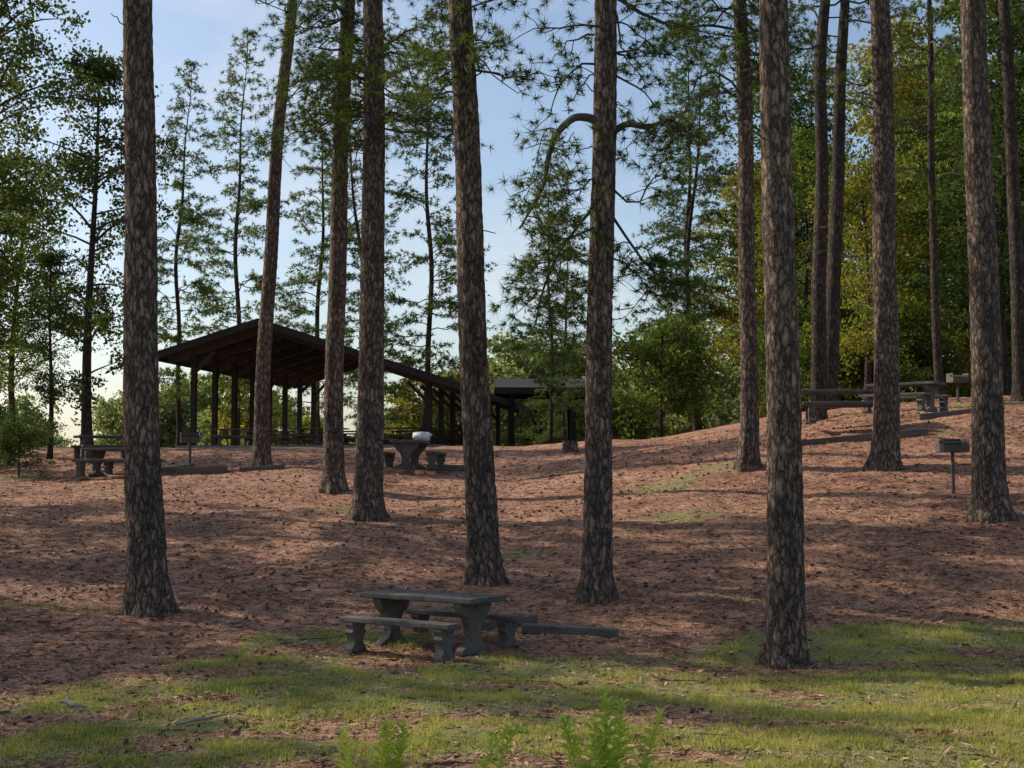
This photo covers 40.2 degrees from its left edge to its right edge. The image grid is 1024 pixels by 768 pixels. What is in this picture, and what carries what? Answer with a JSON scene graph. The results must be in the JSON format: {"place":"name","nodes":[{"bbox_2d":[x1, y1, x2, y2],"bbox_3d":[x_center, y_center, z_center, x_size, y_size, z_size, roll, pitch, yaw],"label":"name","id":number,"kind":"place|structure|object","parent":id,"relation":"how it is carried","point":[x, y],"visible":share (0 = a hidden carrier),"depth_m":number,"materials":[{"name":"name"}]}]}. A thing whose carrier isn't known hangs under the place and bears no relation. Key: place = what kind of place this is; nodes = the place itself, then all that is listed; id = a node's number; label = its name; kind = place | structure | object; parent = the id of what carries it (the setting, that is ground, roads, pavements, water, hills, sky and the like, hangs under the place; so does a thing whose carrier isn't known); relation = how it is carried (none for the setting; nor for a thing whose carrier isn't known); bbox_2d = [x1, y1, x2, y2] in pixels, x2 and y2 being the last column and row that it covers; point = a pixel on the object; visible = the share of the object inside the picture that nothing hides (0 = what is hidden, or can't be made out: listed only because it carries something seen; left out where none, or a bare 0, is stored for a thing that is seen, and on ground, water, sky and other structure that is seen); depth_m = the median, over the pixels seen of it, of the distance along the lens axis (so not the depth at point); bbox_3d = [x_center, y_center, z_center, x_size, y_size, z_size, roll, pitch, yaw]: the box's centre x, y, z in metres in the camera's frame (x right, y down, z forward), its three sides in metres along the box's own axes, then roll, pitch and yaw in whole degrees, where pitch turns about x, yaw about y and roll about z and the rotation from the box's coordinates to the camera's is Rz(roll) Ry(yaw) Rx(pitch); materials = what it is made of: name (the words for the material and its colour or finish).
{"place":"outdoors","nodes":[
{"label":"outdoors","id":0,"kind":"place"},
{"bbox_2d":[0,0,1019,446],"label":"sky","id":1,"kind":"structure","parent":0,"point":[201,31],"materials":[{"name":"blue"}]},
{"bbox_2d":[0,395,1023,767],"bbox_3d":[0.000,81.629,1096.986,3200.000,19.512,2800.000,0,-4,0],"label":"ground","id":2,"kind":"structure","parent":0,"point":[860,554],"depth_m":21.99,"materials":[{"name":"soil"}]},
{"bbox_2d":[0,74,20,91],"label":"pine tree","id":3,"kind":"object","parent":2,"relation":"on","point":[7,84],"visible":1,"depth_m":32.59,"materials":[{"name":"green plant"}]},
{"bbox_2d":[0,402,47,453],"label":"shrub","id":4,"kind":"object","parent":2,"relation":"on","point":[3,415],"visible":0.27,"depth_m":40.14,"materials":[{"name":"green plant"}]},
{"bbox_2d":[0,417,65,476],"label":"shrub","id":5,"kind":"object","parent":2,"relation":"on","point":[24,434],"visible":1,"depth_m":38.20,"materials":[{"name":"green plant"}]},
{"bbox_2d":[0,146,81,436],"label":"broadleaf tree","id":6,"kind":"object","parent":2,"relation":"on","point":[11,390],"visible":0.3,"depth_m":62.19,"materials":[{"name":"green plant"}]},
{"bbox_2d":[0,2,84,355],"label":"broadleaf tree","id":7,"kind":"object","parent":2,"relation":"on","point":[6,117],"visible":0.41,"depth_m":54.97,"materials":[{"name":"green plant"}]},
{"bbox_2d":[0,246,103,458],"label":"broadleaf tree","id":8,"kind":"object","parent":2,"relation":"on","point":[52,259],"visible":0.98,"depth_m":43.49,"materials":[{"name":"green plant"}]},
{"bbox_2d":[0,0,110,343],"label":"broadleaf tree","id":9,"kind":"object","parent":2,"relation":"on","point":[48,218],"visible":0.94,"depth_m":46.63,"materials":[{"name":"green plant"}]},
{"bbox_2d":[71,435,123,458],"bbox_3d":[-12.600,1.993,43.465,1.850,0.772,1.700,2,-5,-30],"label":"concrete picnic table","id":10,"kind":"object","parent":2,"relation":"on","point":[84,440],"visible":0.45,"depth_m":43.03,"materials":[{"name":"concrete"}]},
{"bbox_2d":[0,37,198,445],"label":"broadleaf tree","id":11,"kind":"object","parent":2,"relation":"on","point":[101,321],"visible":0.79,"depth_m":51.47,"materials":[{"name":"green plant"}]},
{"bbox_2d":[72,448,163,476],"bbox_3d":[-10.600,2.115,37.744,1.850,0.772,1.700,-1,-4,15],"label":"concrete picnic table","id":12,"kind":"object","parent":2,"relation":"on","point":[96,455],"visible":0.48,"depth_m":37.59,"materials":[{"name":"concrete"}]},
{"bbox_2d":[114,58,248,445],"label":"pine tree","id":13,"kind":"object","parent":2,"relation":"on","point":[185,218],"visible":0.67,"depth_m":66.36,"materials":[{"name":"green plant"}]},
{"bbox_2d":[179,432,200,466],"bbox_3d":[-8.812,1.939,38.228,0.560,1.225,0.467,1,-4,-17],"label":"charcoal grill","id":14,"kind":"object","parent":2,"relation":"on","point":[189,438],"visible":0.94,"depth_m":38.20,"materials":[{"name":"metal"}]},
{"bbox_2d":[166,465,227,474],"bbox_3d":[-8.400,2.314,37.329,1.600,0.220,0.200,-2,-4,-9],"label":"landscape timber","id":15,"kind":"object","parent":2,"relation":"on","point":[200,470],"visible":0.82,"depth_m":37.24,"materials":[{"name":"wood"}]},
{"bbox_2d":[99,0,301,617],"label":"pine tree","id":16,"kind":"object","parent":2,"relation":"on","point":[148,591],"visible":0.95,"depth_m":19.96,"materials":[{"name":"brown plant"}]},
{"bbox_2d":[167,27,320,444],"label":"pine tree","id":17,"kind":"object","parent":2,"relation":"on","point":[253,204],"visible":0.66,"depth_m":85.64,"materials":[{"name":"green plant"}]},
{"bbox_2d":[239,464,284,471],"bbox_3d":[-6.700,2.266,37.533,1.200,0.140,0.160,-4,-3,-6],"label":"landscape timber","id":18,"kind":"object","parent":2,"relation":"on","point":[269,467],"visible":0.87,"depth_m":37.46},
{"bbox_2d":[247,0,296,466],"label":"pine tree","id":19,"kind":"object","parent":2,"relation":"on","point":[261,455],"visible":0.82,"depth_m":38.22,"materials":[{"name":"brown plant"}]},
{"bbox_2d":[253,76,361,440],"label":"pine tree","id":20,"kind":"object","parent":2,"relation":"on","point":[319,276],"visible":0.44,"depth_m":91.85,"materials":[{"name":"green plant"}]},
{"bbox_2d":[245,0,425,494],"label":"pine tree","id":21,"kind":"object","parent":2,"relation":"on","point":[333,481],"visible":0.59,"depth_m":33.06,"materials":[{"name":"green plant"}]},
{"bbox_2d":[158,318,528,447],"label":"picnic pavilion","id":22,"kind":"structure","parent":2,"relation":"on","point":[298,360],"depth_m":61.78,"materials":[{"name":"wood"}]},
{"bbox_2d":[208,428,274,445],"bbox_3d":[-11.675,2.330,60.505,2.400,0.786,1.680,-1,-4,9],"label":"wooden picnic table","id":23,"kind":"object","parent":22,"relation":"on","point":[225,436],"visible":0.57,"depth_m":60.24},
{"bbox_2d":[236,431,296,444],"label":"wooden picnic table","id":24,"kind":"object","parent":22,"relation":"on","point":[282,438],"visible":0.77,"depth_m":63.49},
{"bbox_2d":[270,433,318,444],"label":"wooden picnic table","id":25,"kind":"object","parent":22,"relation":"on","point":[308,440],"visible":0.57,"depth_m":66.70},
{"bbox_2d":[288,428,351,444],"bbox_3d":[-8.219,2.292,59.953,2.400,0.786,1.680,0,-4,6],"label":"wooden picnic table","id":26,"kind":"object","parent":22,"relation":"on","point":[302,436],"visible":0.72,"depth_m":59.75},
{"bbox_2d":[384,427,425,437],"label":"wooden picnic table","id":27,"kind":"object","parent":22,"relation":"on","point":[403,435],"visible":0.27,"depth_m":58.96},
{"bbox_2d":[387,430,446,444],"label":"wooden picnic table","id":28,"kind":"object","parent":22,"relation":"on","point":[435,437],"visible":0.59,"depth_m":62.39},
{"bbox_2d":[332,727,359,767],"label":"goldenrod weed","id":29,"kind":"object","parent":2,"relation":"on","point":[347,755],"visible":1,"depth_m":7.66,"materials":[{"name":"green plant"}]},
{"bbox_2d":[304,66,436,443],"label":"pine tree","id":30,"kind":"object","parent":2,"relation":"on","point":[394,385],"visible":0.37,"depth_m":86.65,"materials":[{"name":"green plant"}]},
{"bbox_2d":[361,716,398,767],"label":"goldenrod weed","id":31,"kind":"object","parent":2,"relation":"on","point":[382,761],"visible":1,"depth_m":7.66,"materials":[{"name":"green plant"}]},
{"bbox_2d":[267,0,496,521],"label":"pine tree","id":32,"kind":"object","parent":2,"relation":"on","point":[367,503],"visible":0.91,"depth_m":29.14,"materials":[{"name":"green plant"}]},
{"bbox_2d":[1,292,766,447],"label":"distant trees","id":33,"kind":"object","parent":2,"relation":"on","point":[510,366],"visible":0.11,"depth_m":113.47,"materials":[{"name":"green plant"}]},
{"bbox_2d":[383,719,415,767],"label":"goldenrod weed","id":34,"kind":"object","parent":2,"relation":"on","point":[400,747],"visible":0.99,"depth_m":7.66,"materials":[{"name":"green plant"}]},
{"bbox_2d":[383,440,446,469],"bbox_3d":[-2.700,1.888,37.158,1.700,0.772,1.850,0,-4,6],"label":"concrete picnic table","id":35,"kind":"object","parent":2,"relation":"on","point":[412,450],"visible":0.81,"depth_m":36.44,"materials":[{"name":"concrete"}]},
{"bbox_2d":[412,432,431,440],"bbox_3d":[-2.403,1.400,37.343,0.580,0.252,0.449,2,-4,-23],"label":"white bag","id":36,"kind":"object","parent":35,"relation":"on","point":[425,436],"visible":0.82,"depth_m":37.19,"materials":[{"name":"plastic"}]},
{"bbox_2d":[355,9,497,429],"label":"pine tree","id":37,"kind":"object","parent":2,"relation":"on","point":[427,354],"visible":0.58,"depth_m":84.74,"materials":[{"name":"green plant"}]},
{"bbox_2d":[339,589,523,660],"bbox_3d":[-1.000,2.962,17.438,1.800,0.695,1.530,-3,-5,36],"label":"concrete picnic table","id":38,"kind":"object","parent":2,"relation":"on","point":[471,611],"visible":0.94,"depth_m":17.21,"materials":[{"name":"concrete"}]},
{"bbox_2d":[426,464,464,470],"bbox_3d":[-1.500,2.268,37.533,1.600,0.200,0.200,1,-4,-1],"label":"landscape timber","id":39,"kind":"object","parent":2,"relation":"on","point":[450,467],"visible":0.37,"depth_m":37.43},
{"bbox_2d":[357,0,569,586],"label":"pine tree","id":40,"kind":"object","parent":2,"relation":"on","point":[484,566],"visible":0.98,"depth_m":22.36,"materials":[{"name":"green plant"}]},
{"bbox_2d":[471,726,524,767],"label":"goldenrod weed","id":41,"kind":"object","parent":2,"relation":"on","point":[481,763],"visible":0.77,"depth_m":7.47,"materials":[{"name":"green plant"}]},
{"bbox_2d":[463,614,538,632],"bbox_3d":[-0.150,3.183,18.576,1.000,0.140,0.160,-5,-3,-12],"label":"landscape timber","id":42,"kind":"object","parent":2,"relation":"on","point":[492,624],"visible":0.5,"depth_m":18.54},
{"bbox_2d":[487,723,530,767],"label":"goldenrod weed","id":43,"kind":"object","parent":2,"relation":"on","point":[502,750],"visible":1,"depth_m":7.37,"materials":[{"name":"green plant"}]},
{"bbox_2d":[0,401,1023,767],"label":"grass","id":44,"kind":"structure","parent":2,"relation":"on","point":[830,737],"depth_m":13.22,"materials":[{"name":"plant"}]},
{"bbox_2d":[0,426,1023,767],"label":"fallen twigs","id":45,"kind":"object","parent":2,"relation":"on","point":[486,664],"depth_m":17.47,"materials":[{"name":"wood"}]},
{"bbox_2d":[1,400,1023,757],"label":"pine cones","id":46,"kind":"object","parent":2,"relation":"on","point":[239,728],"visible":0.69,"depth_m":22.52,"materials":[{"name":"plant"}]},
{"bbox_2d":[494,379,584,445],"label":"shelter","id":47,"kind":"object","parent":2,"relation":"on","point":[511,390],"visible":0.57,"depth_m":68.42,"materials":[{"name":"wood"}]},
{"bbox_2d":[500,129,588,443],"bbox_3d":[1.815,-4.221,60.251,4.570,14.028,4.518,-3,-5,33],"label":"pine tree","id":48,"kind":"object","parent":2,"relation":"on","point":[552,382],"visible":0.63,"depth_m":59.97,"materials":[{"name":"green plant"}]},
{"bbox_2d":[515,198,588,444],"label":"pine tree","id":49,"kind":"object","parent":2,"relation":"on","point":[537,404],"visible":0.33,"depth_m":90.13,"materials":[{"name":"green plant"}]},
{"bbox_2d":[521,623,618,637],"bbox_3d":[0.750,3.194,18.124,1.250,0.120,0.220,2,-4,7],"label":"landscape timber","id":50,"kind":"object","parent":2,"relation":"on","point":[538,629],"visible":0.98,"depth_m":18.03,"materials":[{"name":"wood"}]},
{"bbox_2d":[561,441,578,452],"bbox_3d":[1.742,1.916,41.973,0.597,0.435,0.591,0,-4,0],"label":"tree stump","id":51,"kind":"object","parent":2,"relation":"on","point":[570,446],"visible":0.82,"depth_m":41.77,"materials":[{"name":"brown wood"}]},
{"bbox_2d":[556,712,586,767],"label":"goldenrod weed","id":52,"kind":"object","parent":2,"relation":"on","point":[573,752],"visible":0.99,"depth_m":7.42,"materials":[{"name":"green plant"}]},
{"bbox_2d":[443,0,745,604],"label":"pine tree","id":53,"kind":"object","parent":2,"relation":"on","point":[596,584],"visible":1,"depth_m":20.74,"materials":[{"name":"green plant"}]},
{"bbox_2d":[580,713,613,767],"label":"goldenrod weed","id":54,"kind":"object","parent":2,"relation":"on","point":[598,762],"visible":1,"depth_m":7.32,"materials":[{"name":"green plant"}]},
{"bbox_2d":[579,684,623,767],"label":"goldenrod weed","id":55,"kind":"object","parent":2,"relation":"on","point":[605,717],"visible":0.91,"depth_m":7.37,"materials":[{"name":"green plant"}]},
{"bbox_2d":[574,386,666,439],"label":"shrub","id":56,"kind":"object","parent":2,"relation":"on","point":[620,395],"visible":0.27,"depth_m":68.84,"materials":[{"name":"green plant"}]},
{"bbox_2d":[606,698,635,767],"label":"goldenrod weed","id":57,"kind":"object","parent":2,"relation":"on","point":[620,733],"visible":0.83,"depth_m":7.47,"materials":[{"name":"green plant"}]},
{"bbox_2d":[612,393,676,439],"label":"shrub","id":58,"kind":"object","parent":2,"relation":"on","point":[641,432],"visible":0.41,"depth_m":68.05,"materials":[{"name":"green plant"}]},
{"bbox_2d":[628,705,667,767],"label":"goldenrod weed","id":59,"kind":"object","parent":2,"relation":"on","point":[658,718],"visible":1,"depth_m":7.37,"materials":[{"name":"green plant"}]},
{"bbox_2d":[567,310,740,439],"bbox_3d":[5.976,-0.174,58.517,7.304,5.550,7.776,1,-4,-13],"label":"shrub","id":60,"kind":"object","parent":2,"relation":"on","point":[679,378],"visible":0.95,"depth_m":57.82,"materials":[{"name":"green plant"}]},
{"bbox_2d":[615,28,737,430],"bbox_3d":[8.022,-7.100,64.573,6.265,19.232,6.195,1,-4,-16],"label":"pine tree","id":61,"kind":"object","parent":2,"relation":"on","point":[715,177],"visible":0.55,"depth_m":64.56,"materials":[{"name":"green plant"}]},
{"bbox_2d":[625,12,738,429],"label":"pine tree","id":62,"kind":"object","parent":2,"relation":"on","point":[688,171],"visible":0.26,"depth_m":72.50,"materials":[{"name":"green plant"}]},
{"bbox_2d":[635,0,844,471],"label":"pine tree","id":63,"kind":"object","parent":2,"relation":"on","point":[747,458],"visible":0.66,"depth_m":31.13,"materials":[{"name":"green plant"}]},
{"bbox_2d":[724,342,766,415],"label":"shrub","id":64,"kind":"object","parent":2,"relation":"on","point":[762,390],"visible":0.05,"depth_m":59.97,"materials":[{"name":"green plant"}]},
{"bbox_2d":[681,164,811,371],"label":"broadleaf tree","id":65,"kind":"object","parent":2,"relation":"on","point":[728,190],"visible":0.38,"depth_m":66.41,"materials":[{"name":"green plant"}]},
{"bbox_2d":[724,0,826,670],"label":"pine tree","id":66,"kind":"object","parent":2,"relation":"on","point":[784,645],"visible":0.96,"depth_m":16.75,"materials":[{"name":"brown plant"}]},
{"bbox_2d":[700,116,862,346],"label":"broadleaf tree","id":67,"kind":"object","parent":2,"relation":"on","point":[796,217],"visible":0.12,"depth_m":74.06,"materials":[{"name":"green plant"}]},
{"bbox_2d":[694,57,872,337],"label":"broadleaf tree","id":68,"kind":"object","parent":2,"relation":"on","point":[801,98],"visible":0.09,"depth_m":73.82,"materials":[{"name":"green plant"}]},
{"bbox_2d":[710,152,856,332],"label":"broadleaf tree","id":69,"kind":"object","parent":2,"relation":"on","point":[733,209],"visible":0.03,"depth_m":74.15,"materials":[{"name":"green plant"}]},
{"bbox_2d":[730,121,871,343],"bbox_3d":[12.398,-4.764,58.526,6.230,12.479,6.322,-2,-4,21],"label":"broadleaf tree","id":70,"kind":"object","parent":2,"relation":"on","point":[800,153],"visible":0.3,"depth_m":58.30,"materials":[{"name":"green plant"}]},
{"bbox_2d":[758,331,850,413],"bbox_3d":[11.199,-0.260,56.117,4.178,3.655,4.442,0,-4,-4],"label":"shrub","id":71,"kind":"object","parent":2,"relation":"on","point":[761,356],"visible":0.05,"depth_m":55.88,"materials":[{"name":"green plant"}]},
{"bbox_2d":[763,347,850,410],"bbox_3d":[11.708,-0.225,54.644,3.331,2.914,3.542,3,-5,-35],"label":"shrub","id":72,"kind":"object","parent":2,"relation":"on","point":[806,384],"visible":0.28,"depth_m":54.21,"materials":[{"name":"green plant"}]},
{"bbox_2d":[763,33,871,341],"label":"tree","id":73,"kind":"object","parent":2,"relation":"on","point":[809,103],"visible":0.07,"depth_m":79.56,"materials":[{"name":"green plant"}]},
{"bbox_2d":[749,0,891,423],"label":"pine tree","id":74,"kind":"object","parent":2,"relation":"on","point":[819,377],"visible":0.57,"depth_m":42.10,"materials":[{"name":"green plant"}]},
{"bbox_2d":[759,315,901,411],"bbox_3d":[12.432,-0.744,54.817,4.964,4.085,4.669,3,-5,-37],"label":"shrub","id":75,"kind":"object","parent":2,"relation":"on","point":[851,383],"visible":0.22,"depth_m":54.26,"materials":[{"name":"green plant"}]},
{"bbox_2d":[730,287,930,407],"bbox_3d":[12.731,-1.250,57.426,7.196,5.468,7.661,1,-4,-19],"label":"shrub","id":76,"kind":"object","parent":2,"relation":"on","point":[843,297],"visible":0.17,"depth_m":56.70,"materials":[{"name":"green plant"}]},
{"bbox_2d":[801,389,873,424],"bbox_3d":[8.250,0.560,34.643,2.205,0.811,1.785,-1,-4,9],"label":"concrete picnic table","id":77,"kind":"object","parent":2,"relation":"on","point":[811,405],"visible":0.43,"depth_m":34.31,"materials":[{"name":"concrete"}]},
{"bbox_2d":[788,0,926,409],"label":"pine tree","id":78,"kind":"object","parent":2,"relation":"on","point":[833,277],"visible":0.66,"depth_m":46.30,"materials":[{"name":"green plant"}]},
{"bbox_2d":[802,428,927,445],"bbox_3d":[8.200,1.287,33.089,3.200,0.180,0.160,-6,-4,3],"label":"landscape timber","id":79,"kind":"object","parent":2,"relation":"on","point":[903,434],"visible":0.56,"depth_m":33.02,"materials":[{"name":"wood"}]},
{"bbox_2d":[803,147,929,394],"bbox_3d":[13.288,-3.863,52.677,5.589,9.929,5.310,3,-5,-36],"label":"broadleaf tree","id":80,"kind":"object","parent":2,"relation":"on","point":[863,239],"visible":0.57,"depth_m":51.99,"materials":[{"name":"green plant"}]},
{"bbox_2d":[854,0,903,470],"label":"pine tree","id":81,"kind":"object","parent":2,"relation":"on","point":[885,451],"visible":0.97,"depth_m":30.14,"materials":[{"name":"brown plant"}]},
{"bbox_2d":[793,6,966,319],"bbox_3d":[16.469,-7.412,60.356,8.957,17.678,8.827,-4,-5,44],"label":"broadleaf tree","id":82,"kind":"object","parent":2,"relation":"on","point":[907,87],"visible":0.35,"depth_m":60.19,"materials":[{"name":"green plant"}]},
{"bbox_2d":[844,130,954,401],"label":"broadleaf tree","id":83,"kind":"object","parent":2,"relation":"on","point":[895,222],"visible":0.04,"depth_m":72.74,"materials":[{"name":"green plant"}]},
{"bbox_2d":[839,287,970,401],"bbox_3d":[15.257,-1.290,53.431,6.761,4.825,6.351,4,-5,-43],"label":"shrub","id":84,"kind":"object","parent":2,"relation":"on","point":[926,321],"visible":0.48,"depth_m":52.74,"materials":[{"name":"green plant"}]},
{"bbox_2d":[858,381,951,412],"bbox_3d":[10.300,0.369,36.660,1.900,0.772,1.700,-3,-5,40],"label":"concrete picnic table","id":85,"kind":"object","parent":2,"relation":"on","point":[927,396],"visible":0.59,"depth_m":36.18,"materials":[{"name":"concrete"}]},
{"bbox_2d":[853,325,957,401],"bbox_3d":[15.284,-0.635,54.290,3.993,3.493,4.245,1,-4,-17],"label":"shrub","id":86,"kind":"object","parent":2,"relation":"on","point":[919,356],"visible":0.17,"depth_m":53.67,"materials":[{"name":"green plant"}]},
{"bbox_2d":[841,42,1023,376],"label":"broadleaf tree","id":87,"kind":"object","parent":2,"relation":"on","point":[907,275],"visible":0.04,"depth_m":67.14,"materials":[{"name":"green plant"}]},
{"bbox_2d":[847,0,1023,398],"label":"pine tree","id":88,"kind":"object","parent":2,"relation":"on","point":[931,106],"visible":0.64,"depth_m":48.41,"materials":[{"name":"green plant"}]},
{"bbox_2d":[901,329,970,401],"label":"shrub","id":89,"kind":"object","parent":2,"relation":"on","point":[947,370],"visible":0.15,"depth_m":55.08,"materials":[{"name":"green plant"}]},
{"bbox_2d":[856,103,1022,395],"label":"broadleaf tree","id":90,"kind":"object","parent":2,"relation":"on","point":[911,254],"visible":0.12,"depth_m":60.31,"materials":[{"name":"green plant"}]},
{"bbox_2d":[860,0,1023,339],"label":"broadleaf tree","id":91,"kind":"object","parent":2,"relation":"on","point":[948,61],"visible":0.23,"depth_m":56.47,"materials":[{"name":"green plant"}]},
{"bbox_2d":[916,409,970,419],"bbox_3d":[11.000,0.750,35.231,1.800,0.140,0.160,-5,-2,-17],"label":"landscape timber","id":92,"kind":"object","parent":2,"relation":"on","point":[933,415],"visible":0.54,"depth_m":35.06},
{"bbox_2d":[935,438,969,493],"bbox_3d":[8.533,1.690,27.122,0.560,1.275,0.467,0,-4,-6],"label":"charcoal grill","id":93,"kind":"object","parent":2,"relation":"on","point":[951,446],"visible":0.94,"depth_m":27.11,"materials":[{"name":"metal"}]},
{"bbox_2d":[946,373,968,400],"bbox_3d":[13.385,0.215,42.057,0.560,1.075,0.467,1,-4,-11],"label":"charcoal grill","id":94,"kind":"object","parent":2,"relation":"on","point":[957,379],"visible":0.96,"depth_m":42.02,"materials":[{"name":"metal"}]},
{"bbox_2d":[895,0,1023,395],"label":"broadleaf tree","id":95,"kind":"object","parent":2,"relation":"on","point":[1017,39],"visible":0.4,"depth_m":52.29,"materials":[{"name":"green plant"}]},
{"bbox_2d":[897,0,1023,336],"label":"tree","id":96,"kind":"object","parent":2,"relation":"on","point":[947,77],"visible":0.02,"depth_m":63.04,"materials":[{"name":"green plant"}]},
{"bbox_2d":[899,0,1023,401],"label":"pine tree","id":97,"kind":"object","parent":2,"relation":"on","point":[1015,239],"visible":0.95,"depth_m":40.30,"materials":[{"name":"brown plant"}]},
{"bbox_2d":[933,324,1011,397],"bbox_3d":[19.809,-0.733,60.086,5.162,4.247,4.855,-1,-4,18],"label":"shrub","id":98,"kind":"object","parent":2,"relation":"on","point":[968,348],"visible":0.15,"depth_m":59.63,"materials":[{"name":"green plant"}]},
{"bbox_2d":[962,756,984,767],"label":"goldenrod weed","id":99,"kind":"object","parent":2,"relation":"on","point":[971,764],"visible":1,"depth_m":7.16,"materials":[{"name":"green plant"}]},
{"bbox_2d":[949,54,1023,326],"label":"broadleaf tree","id":100,"kind":"object","parent":2,"relation":"on","point":[996,204],"visible":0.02,"depth_m":57.32,"materials":[{"name":"green plant"}]},
{"bbox_2d":[955,0,1018,523],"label":"pine tree","id":101,"kind":"object","parent":2,"relation":"on","point":[990,501],"visible":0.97,"depth_m":24.82,"materials":[{"name":"brown plant"}]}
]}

